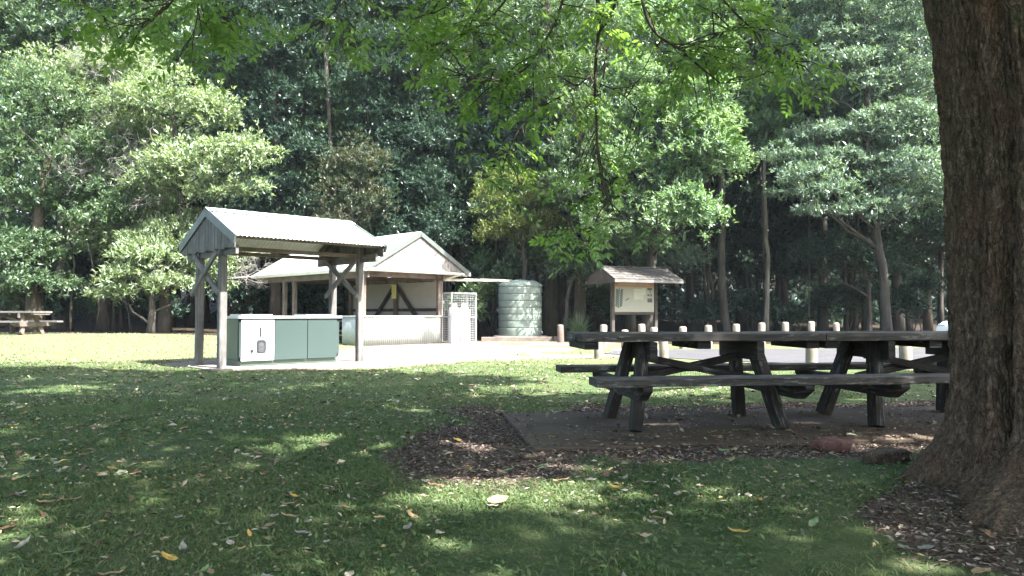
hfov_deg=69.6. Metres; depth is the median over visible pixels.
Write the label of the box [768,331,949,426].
picnic table
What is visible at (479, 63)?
thick trunk tree
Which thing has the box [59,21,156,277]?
dead tree
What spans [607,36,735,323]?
rainforest tree
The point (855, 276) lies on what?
sapling
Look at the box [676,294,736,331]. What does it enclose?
shrub
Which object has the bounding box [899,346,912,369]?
bollard
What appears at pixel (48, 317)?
rainforest tree
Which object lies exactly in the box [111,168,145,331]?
sapling
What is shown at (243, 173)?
sapling
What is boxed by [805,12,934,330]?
rainforest tree
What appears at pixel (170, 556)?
fallen leaf
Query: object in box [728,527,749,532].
fallen leaf
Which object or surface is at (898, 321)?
rainforest tree
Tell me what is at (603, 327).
bollard
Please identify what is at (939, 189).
tall tree
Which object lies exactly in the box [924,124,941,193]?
tall tree
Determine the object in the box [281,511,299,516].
fallen leaf
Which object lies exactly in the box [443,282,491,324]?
shrub
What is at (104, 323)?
pale crowned tree
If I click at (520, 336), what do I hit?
gravel bed
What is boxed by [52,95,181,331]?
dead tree
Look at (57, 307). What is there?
shrub
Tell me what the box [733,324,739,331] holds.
bollard
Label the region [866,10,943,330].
rainforest tree
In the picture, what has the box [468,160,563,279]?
yellow green tree
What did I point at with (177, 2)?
tall tree
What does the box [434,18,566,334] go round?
rainforest tree
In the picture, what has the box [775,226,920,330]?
understory tree
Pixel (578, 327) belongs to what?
strappy plant
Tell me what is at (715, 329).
sapling
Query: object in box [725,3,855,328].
rainforest tree
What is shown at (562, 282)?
rainforest tree
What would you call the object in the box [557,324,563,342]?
bollard
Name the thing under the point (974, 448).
tree
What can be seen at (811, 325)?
bollard
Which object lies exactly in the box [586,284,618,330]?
shrub
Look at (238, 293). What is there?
shrub
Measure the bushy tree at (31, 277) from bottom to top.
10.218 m
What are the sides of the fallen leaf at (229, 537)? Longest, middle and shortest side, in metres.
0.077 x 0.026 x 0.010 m
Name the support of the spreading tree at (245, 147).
on the ground at (450, 353)
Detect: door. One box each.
[241,320,274,360]
[274,319,306,359]
[307,319,336,357]
[452,294,475,341]
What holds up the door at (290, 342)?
in the barbecue
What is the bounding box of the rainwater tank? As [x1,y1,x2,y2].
[498,280,542,335]
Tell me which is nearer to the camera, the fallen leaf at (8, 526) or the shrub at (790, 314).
the fallen leaf at (8, 526)
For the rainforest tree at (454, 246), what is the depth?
34.76 m
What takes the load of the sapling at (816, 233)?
on the ground at (450, 353)
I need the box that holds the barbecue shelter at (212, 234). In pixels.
[179,207,387,367]
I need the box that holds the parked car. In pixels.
[936,321,947,330]
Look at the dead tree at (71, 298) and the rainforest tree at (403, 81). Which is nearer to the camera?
the dead tree at (71, 298)
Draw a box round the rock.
[810,436,852,453]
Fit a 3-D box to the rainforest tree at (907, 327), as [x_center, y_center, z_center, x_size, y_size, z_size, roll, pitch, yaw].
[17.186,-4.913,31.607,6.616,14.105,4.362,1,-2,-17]
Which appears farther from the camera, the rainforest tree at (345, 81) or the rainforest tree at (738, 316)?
the rainforest tree at (738, 316)
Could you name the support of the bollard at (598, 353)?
on the ground at (450, 353)
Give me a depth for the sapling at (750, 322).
32.85 m
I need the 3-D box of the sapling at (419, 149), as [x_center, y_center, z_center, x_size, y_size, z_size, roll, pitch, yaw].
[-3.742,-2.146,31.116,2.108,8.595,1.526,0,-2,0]
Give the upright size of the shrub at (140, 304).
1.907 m
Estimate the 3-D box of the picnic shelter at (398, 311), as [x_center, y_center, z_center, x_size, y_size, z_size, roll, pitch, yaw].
[-4.455,0.140,26.449,7.078,3.610,6.862,-2,-3,44]
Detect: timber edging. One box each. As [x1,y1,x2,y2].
[481,337,551,341]
[552,336,568,340]
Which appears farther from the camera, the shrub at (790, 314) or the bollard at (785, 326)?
the shrub at (790, 314)
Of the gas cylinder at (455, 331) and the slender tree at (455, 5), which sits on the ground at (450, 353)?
the slender tree at (455, 5)
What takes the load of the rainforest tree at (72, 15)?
on the ground at (450, 353)
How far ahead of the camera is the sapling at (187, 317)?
32.46 m
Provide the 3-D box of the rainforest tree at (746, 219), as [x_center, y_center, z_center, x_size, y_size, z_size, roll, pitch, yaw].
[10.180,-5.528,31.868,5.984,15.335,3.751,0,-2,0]
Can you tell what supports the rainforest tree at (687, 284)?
on the ground at (450, 353)
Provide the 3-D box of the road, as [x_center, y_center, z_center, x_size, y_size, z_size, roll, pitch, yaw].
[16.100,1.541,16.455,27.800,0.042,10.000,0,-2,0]
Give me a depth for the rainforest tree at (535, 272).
30.45 m
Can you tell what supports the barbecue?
on the paving pad
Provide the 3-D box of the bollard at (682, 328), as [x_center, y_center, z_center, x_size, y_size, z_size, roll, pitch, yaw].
[4.707,1.439,20.262,0.211,0.763,0.209,-3,-3,41]
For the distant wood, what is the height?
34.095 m
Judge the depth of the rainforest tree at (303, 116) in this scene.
33.27 m
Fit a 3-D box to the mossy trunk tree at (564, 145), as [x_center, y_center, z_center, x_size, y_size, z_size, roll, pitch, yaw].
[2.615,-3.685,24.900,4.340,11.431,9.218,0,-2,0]
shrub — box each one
[0,286,49,330]
[42,282,97,330]
[62,278,139,319]
[129,289,189,318]
[204,277,289,313]
[267,283,348,313]
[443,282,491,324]
[465,245,521,336]
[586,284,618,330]
[618,313,666,327]
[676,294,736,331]
[726,286,784,330]
[758,301,824,330]
[806,277,891,330]
[877,269,946,330]
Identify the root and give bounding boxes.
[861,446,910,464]
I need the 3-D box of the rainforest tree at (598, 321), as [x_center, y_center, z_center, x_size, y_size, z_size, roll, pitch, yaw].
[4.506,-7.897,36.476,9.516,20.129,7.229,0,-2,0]
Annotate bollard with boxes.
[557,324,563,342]
[594,342,602,358]
[600,324,606,347]
[638,324,644,331]
[650,327,657,342]
[659,342,667,357]
[679,326,686,348]
[705,325,712,347]
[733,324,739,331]
[758,323,765,345]
[782,322,788,330]
[805,348,817,370]
[808,321,814,330]
[833,323,839,330]
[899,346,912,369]
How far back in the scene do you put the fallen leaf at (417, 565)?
2.67 m
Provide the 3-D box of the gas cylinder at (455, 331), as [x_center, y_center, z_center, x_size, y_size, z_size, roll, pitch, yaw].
[-1.920,1.157,24.275,0.374,1.280,0.374,-2,-3,44]
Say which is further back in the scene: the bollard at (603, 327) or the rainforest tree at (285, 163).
the rainforest tree at (285, 163)
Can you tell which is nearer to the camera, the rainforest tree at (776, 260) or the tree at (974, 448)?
the tree at (974, 448)
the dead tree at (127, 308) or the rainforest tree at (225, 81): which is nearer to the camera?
the dead tree at (127, 308)
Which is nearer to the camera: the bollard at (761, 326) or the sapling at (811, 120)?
the bollard at (761, 326)
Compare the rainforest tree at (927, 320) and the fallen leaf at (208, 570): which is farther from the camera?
the rainforest tree at (927, 320)
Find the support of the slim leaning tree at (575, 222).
on the ground at (450, 353)
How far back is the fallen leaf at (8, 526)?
3.18 m
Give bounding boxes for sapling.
[108,185,122,330]
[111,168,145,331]
[184,200,213,325]
[208,158,247,208]
[233,166,272,313]
[403,142,445,281]
[681,157,708,324]
[683,154,717,331]
[690,152,733,331]
[726,173,756,330]
[731,168,771,326]
[738,143,776,299]
[795,116,833,329]
[798,191,844,311]
[835,167,863,330]
[838,164,848,330]
[879,173,883,236]
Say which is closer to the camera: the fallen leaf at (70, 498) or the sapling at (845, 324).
the fallen leaf at (70, 498)
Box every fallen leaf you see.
[0,523,16,528]
[13,536,29,547]
[53,548,79,553]
[59,495,81,499]
[97,569,123,574]
[161,551,178,559]
[179,539,186,549]
[201,563,208,570]
[206,567,213,573]
[220,534,238,539]
[226,539,234,543]
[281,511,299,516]
[294,530,310,532]
[344,570,353,575]
[403,522,411,528]
[408,510,419,517]
[408,561,428,567]
[487,495,508,502]
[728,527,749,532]
[808,516,817,525]
[918,545,933,548]
[971,567,990,572]
[983,529,996,537]
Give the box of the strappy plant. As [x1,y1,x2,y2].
[555,311,596,331]
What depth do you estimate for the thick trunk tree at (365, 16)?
33.10 m
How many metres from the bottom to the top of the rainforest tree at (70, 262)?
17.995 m
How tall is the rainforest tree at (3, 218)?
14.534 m
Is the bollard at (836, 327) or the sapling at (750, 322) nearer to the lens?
the bollard at (836, 327)
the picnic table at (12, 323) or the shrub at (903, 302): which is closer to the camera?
the picnic table at (12, 323)
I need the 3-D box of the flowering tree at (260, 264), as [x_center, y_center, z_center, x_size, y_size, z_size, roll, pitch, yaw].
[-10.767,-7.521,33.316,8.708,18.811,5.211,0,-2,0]
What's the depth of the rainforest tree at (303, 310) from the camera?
35.86 m
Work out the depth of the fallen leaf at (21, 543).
2.94 m
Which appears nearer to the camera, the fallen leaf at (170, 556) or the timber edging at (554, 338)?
the fallen leaf at (170, 556)
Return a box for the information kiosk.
[586,266,683,342]
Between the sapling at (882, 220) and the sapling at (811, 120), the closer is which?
the sapling at (811, 120)
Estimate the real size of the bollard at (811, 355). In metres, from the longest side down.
0.628 x 0.201 x 0.199 m
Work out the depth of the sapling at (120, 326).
29.19 m
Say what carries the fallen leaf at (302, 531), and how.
on the ground at (450, 353)
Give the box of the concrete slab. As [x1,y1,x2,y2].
[503,406,944,451]
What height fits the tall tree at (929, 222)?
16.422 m
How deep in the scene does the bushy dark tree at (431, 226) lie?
30.05 m
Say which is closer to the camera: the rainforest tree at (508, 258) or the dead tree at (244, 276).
the dead tree at (244, 276)
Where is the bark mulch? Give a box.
[371,398,1023,575]
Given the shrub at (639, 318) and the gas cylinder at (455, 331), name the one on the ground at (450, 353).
the shrub at (639, 318)
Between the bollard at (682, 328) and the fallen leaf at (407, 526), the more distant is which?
the bollard at (682, 328)
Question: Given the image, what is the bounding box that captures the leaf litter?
[0,358,1020,575]
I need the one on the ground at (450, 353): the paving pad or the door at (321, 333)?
the paving pad
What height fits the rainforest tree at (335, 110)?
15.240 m
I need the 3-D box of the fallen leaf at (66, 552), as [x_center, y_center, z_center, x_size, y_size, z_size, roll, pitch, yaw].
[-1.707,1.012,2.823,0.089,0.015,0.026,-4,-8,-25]
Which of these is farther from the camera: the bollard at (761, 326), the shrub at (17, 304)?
the shrub at (17, 304)
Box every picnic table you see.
[0,311,62,334]
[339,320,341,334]
[556,331,859,431]
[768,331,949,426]
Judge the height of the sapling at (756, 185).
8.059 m
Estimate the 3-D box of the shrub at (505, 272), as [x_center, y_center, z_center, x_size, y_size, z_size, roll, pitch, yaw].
[-0.915,0.127,28.091,2.386,3.777,2.319,-1,-2,26]
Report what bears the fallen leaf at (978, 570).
on the ground at (450, 353)
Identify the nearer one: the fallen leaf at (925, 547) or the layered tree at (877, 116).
the fallen leaf at (925, 547)
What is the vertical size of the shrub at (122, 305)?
2.282 m
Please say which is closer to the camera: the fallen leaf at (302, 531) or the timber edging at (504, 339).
the fallen leaf at (302, 531)
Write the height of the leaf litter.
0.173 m
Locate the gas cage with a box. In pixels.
[441,292,476,343]
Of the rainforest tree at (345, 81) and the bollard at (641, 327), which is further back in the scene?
the rainforest tree at (345, 81)
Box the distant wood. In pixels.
[5,0,947,325]
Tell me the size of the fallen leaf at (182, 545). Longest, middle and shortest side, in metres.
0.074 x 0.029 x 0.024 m
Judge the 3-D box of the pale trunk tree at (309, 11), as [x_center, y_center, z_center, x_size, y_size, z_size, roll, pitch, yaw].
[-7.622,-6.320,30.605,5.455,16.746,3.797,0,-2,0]
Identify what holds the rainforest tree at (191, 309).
on the ground at (450, 353)
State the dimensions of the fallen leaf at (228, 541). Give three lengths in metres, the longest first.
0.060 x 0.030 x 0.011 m
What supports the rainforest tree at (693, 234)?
on the ground at (450, 353)
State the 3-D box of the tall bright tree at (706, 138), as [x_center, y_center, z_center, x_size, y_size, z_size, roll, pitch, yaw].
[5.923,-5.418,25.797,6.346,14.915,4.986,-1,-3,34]
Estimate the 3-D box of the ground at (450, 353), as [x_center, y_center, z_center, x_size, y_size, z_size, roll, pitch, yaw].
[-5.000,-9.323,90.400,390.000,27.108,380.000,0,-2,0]
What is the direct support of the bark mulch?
on the ground at (450, 353)
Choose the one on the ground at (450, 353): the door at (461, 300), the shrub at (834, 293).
the shrub at (834, 293)
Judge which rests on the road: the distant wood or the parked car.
the parked car
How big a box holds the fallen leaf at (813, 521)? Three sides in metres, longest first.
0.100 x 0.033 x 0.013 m
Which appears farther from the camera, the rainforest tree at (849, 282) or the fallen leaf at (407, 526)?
the rainforest tree at (849, 282)
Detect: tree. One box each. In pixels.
[0,0,74,327]
[0,0,88,320]
[0,0,161,328]
[0,4,101,276]
[0,32,89,289]
[0,33,202,331]
[0,58,153,331]
[10,0,180,323]
[18,124,118,331]
[22,0,162,321]
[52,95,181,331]
[58,0,1023,538]
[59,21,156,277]
[79,0,196,321]
[81,205,267,332]
[91,60,291,332]
[96,125,196,331]
[98,0,248,326]
[130,12,260,327]
[147,1,261,322]
[160,6,267,315]
[179,28,305,313]
[198,0,352,315]
[215,252,274,291]
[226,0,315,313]
[231,3,342,315]
[239,0,390,313]
[240,0,380,313]
[253,31,380,319]
[268,0,384,216]
[290,9,432,284]
[291,0,419,315]
[297,14,444,284]
[299,126,399,285]
[322,80,476,282]
[340,8,460,282]
[352,11,468,282]
[371,0,500,334]
[392,1,507,323]
[393,0,537,260]
[419,0,532,333]
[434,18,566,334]
[459,0,578,282]
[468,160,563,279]
[473,19,566,327]
[483,0,600,336]
[505,0,647,330]
[513,0,667,328]
[527,0,640,325]
[534,0,663,331]
[560,207,609,335]
[565,0,727,331]
[576,0,782,331]
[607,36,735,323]
[608,43,772,330]
[628,3,749,331]
[682,10,803,330]
[683,5,800,327]
[701,0,789,331]
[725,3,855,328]
[726,15,832,330]
[736,69,824,330]
[743,0,944,330]
[746,0,943,330]
[759,20,879,326]
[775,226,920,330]
[782,1,934,330]
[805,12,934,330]
[829,0,946,330]
[837,13,943,330]
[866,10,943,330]
[886,0,945,325]
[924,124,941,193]
[933,167,943,199]
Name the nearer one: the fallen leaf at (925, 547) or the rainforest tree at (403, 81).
the fallen leaf at (925, 547)
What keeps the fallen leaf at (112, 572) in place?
on the ground at (450, 353)
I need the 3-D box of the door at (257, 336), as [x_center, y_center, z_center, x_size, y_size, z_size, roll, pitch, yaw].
[-4.528,0.929,13.125,0.608,0.730,0.054,2,-3,-42]
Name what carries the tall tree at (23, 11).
on the ground at (450, 353)
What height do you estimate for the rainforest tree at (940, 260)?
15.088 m
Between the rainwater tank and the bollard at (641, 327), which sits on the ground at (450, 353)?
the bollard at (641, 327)
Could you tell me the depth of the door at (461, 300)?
24.21 m
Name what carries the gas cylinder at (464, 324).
in the gas cage
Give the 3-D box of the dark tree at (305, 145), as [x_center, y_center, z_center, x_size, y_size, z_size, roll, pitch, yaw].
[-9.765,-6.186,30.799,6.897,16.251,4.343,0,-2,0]
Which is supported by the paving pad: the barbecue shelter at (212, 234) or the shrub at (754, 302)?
the barbecue shelter at (212, 234)
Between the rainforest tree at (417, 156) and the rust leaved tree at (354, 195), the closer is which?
the rust leaved tree at (354, 195)
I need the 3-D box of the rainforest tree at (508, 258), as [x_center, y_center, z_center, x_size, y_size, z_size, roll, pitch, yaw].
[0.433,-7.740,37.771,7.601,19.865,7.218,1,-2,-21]
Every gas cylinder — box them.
[448,304,458,341]
[459,304,469,341]
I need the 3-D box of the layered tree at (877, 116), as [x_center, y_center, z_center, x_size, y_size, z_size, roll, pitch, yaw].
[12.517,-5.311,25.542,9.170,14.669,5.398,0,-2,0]
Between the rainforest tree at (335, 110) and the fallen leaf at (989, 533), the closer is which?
the fallen leaf at (989, 533)
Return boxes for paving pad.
[177,357,384,370]
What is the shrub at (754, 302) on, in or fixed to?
on the ground at (450, 353)
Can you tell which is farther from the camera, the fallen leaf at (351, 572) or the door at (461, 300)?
the door at (461, 300)
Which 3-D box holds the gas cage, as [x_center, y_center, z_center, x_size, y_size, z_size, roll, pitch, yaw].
[-1.747,0.988,24.447,0.540,1.670,1.140,-2,-3,44]
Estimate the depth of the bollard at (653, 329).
19.90 m
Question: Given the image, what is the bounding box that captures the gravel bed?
[492,335,547,336]
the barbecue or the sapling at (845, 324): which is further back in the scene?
the sapling at (845, 324)
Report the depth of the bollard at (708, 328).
20.71 m
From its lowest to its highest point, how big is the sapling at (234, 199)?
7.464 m
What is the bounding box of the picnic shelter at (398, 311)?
[251,231,509,345]
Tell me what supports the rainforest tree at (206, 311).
on the ground at (450, 353)
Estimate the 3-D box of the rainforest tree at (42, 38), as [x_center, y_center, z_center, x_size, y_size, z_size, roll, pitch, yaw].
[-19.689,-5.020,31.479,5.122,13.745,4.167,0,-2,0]
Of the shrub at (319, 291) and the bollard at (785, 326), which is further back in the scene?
the shrub at (319, 291)
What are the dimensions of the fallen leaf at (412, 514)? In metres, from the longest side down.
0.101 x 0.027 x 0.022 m
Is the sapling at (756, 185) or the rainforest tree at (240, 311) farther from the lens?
the rainforest tree at (240, 311)
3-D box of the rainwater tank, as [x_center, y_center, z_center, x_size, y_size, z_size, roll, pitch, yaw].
[0.300,0.723,27.192,1.606,2.060,1.606,1,-2,-17]
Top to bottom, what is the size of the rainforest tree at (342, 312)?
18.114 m
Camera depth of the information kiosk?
25.04 m
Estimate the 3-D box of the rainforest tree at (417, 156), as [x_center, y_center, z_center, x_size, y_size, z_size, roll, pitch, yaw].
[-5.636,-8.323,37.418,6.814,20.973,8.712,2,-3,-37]
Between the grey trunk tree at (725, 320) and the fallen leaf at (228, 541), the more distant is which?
the grey trunk tree at (725, 320)
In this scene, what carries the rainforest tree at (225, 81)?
on the ground at (450, 353)
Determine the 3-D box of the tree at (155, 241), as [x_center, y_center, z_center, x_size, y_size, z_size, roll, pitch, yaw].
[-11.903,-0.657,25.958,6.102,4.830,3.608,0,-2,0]
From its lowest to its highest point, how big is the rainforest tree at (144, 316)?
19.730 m
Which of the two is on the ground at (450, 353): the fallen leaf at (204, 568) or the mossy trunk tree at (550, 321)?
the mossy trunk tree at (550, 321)
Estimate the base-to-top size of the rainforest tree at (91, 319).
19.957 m
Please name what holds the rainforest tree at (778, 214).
on the ground at (450, 353)
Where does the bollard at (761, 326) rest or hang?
on the ground at (450, 353)
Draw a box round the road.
[604,348,931,362]
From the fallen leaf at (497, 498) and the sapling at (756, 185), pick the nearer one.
the fallen leaf at (497, 498)
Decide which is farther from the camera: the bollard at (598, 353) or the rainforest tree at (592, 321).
the rainforest tree at (592, 321)
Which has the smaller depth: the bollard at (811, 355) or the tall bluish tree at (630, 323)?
the bollard at (811, 355)
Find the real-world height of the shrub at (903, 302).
2.752 m
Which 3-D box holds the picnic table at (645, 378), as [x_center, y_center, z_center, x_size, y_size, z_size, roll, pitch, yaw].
[1.493,0.764,6.175,2.013,0.786,1.656,0,-2,-7]
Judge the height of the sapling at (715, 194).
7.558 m
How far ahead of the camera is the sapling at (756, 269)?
32.62 m
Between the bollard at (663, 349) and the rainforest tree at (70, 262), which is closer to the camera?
the bollard at (663, 349)
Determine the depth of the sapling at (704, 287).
31.11 m
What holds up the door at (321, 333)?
in the barbecue
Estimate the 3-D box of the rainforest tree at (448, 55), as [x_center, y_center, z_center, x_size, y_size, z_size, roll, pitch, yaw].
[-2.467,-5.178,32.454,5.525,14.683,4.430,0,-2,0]
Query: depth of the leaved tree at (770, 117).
26.83 m
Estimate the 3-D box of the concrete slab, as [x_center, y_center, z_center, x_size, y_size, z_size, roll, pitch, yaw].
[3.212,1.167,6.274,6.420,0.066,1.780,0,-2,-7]
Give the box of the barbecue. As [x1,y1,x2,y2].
[226,314,341,365]
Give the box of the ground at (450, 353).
[0,245,1023,575]

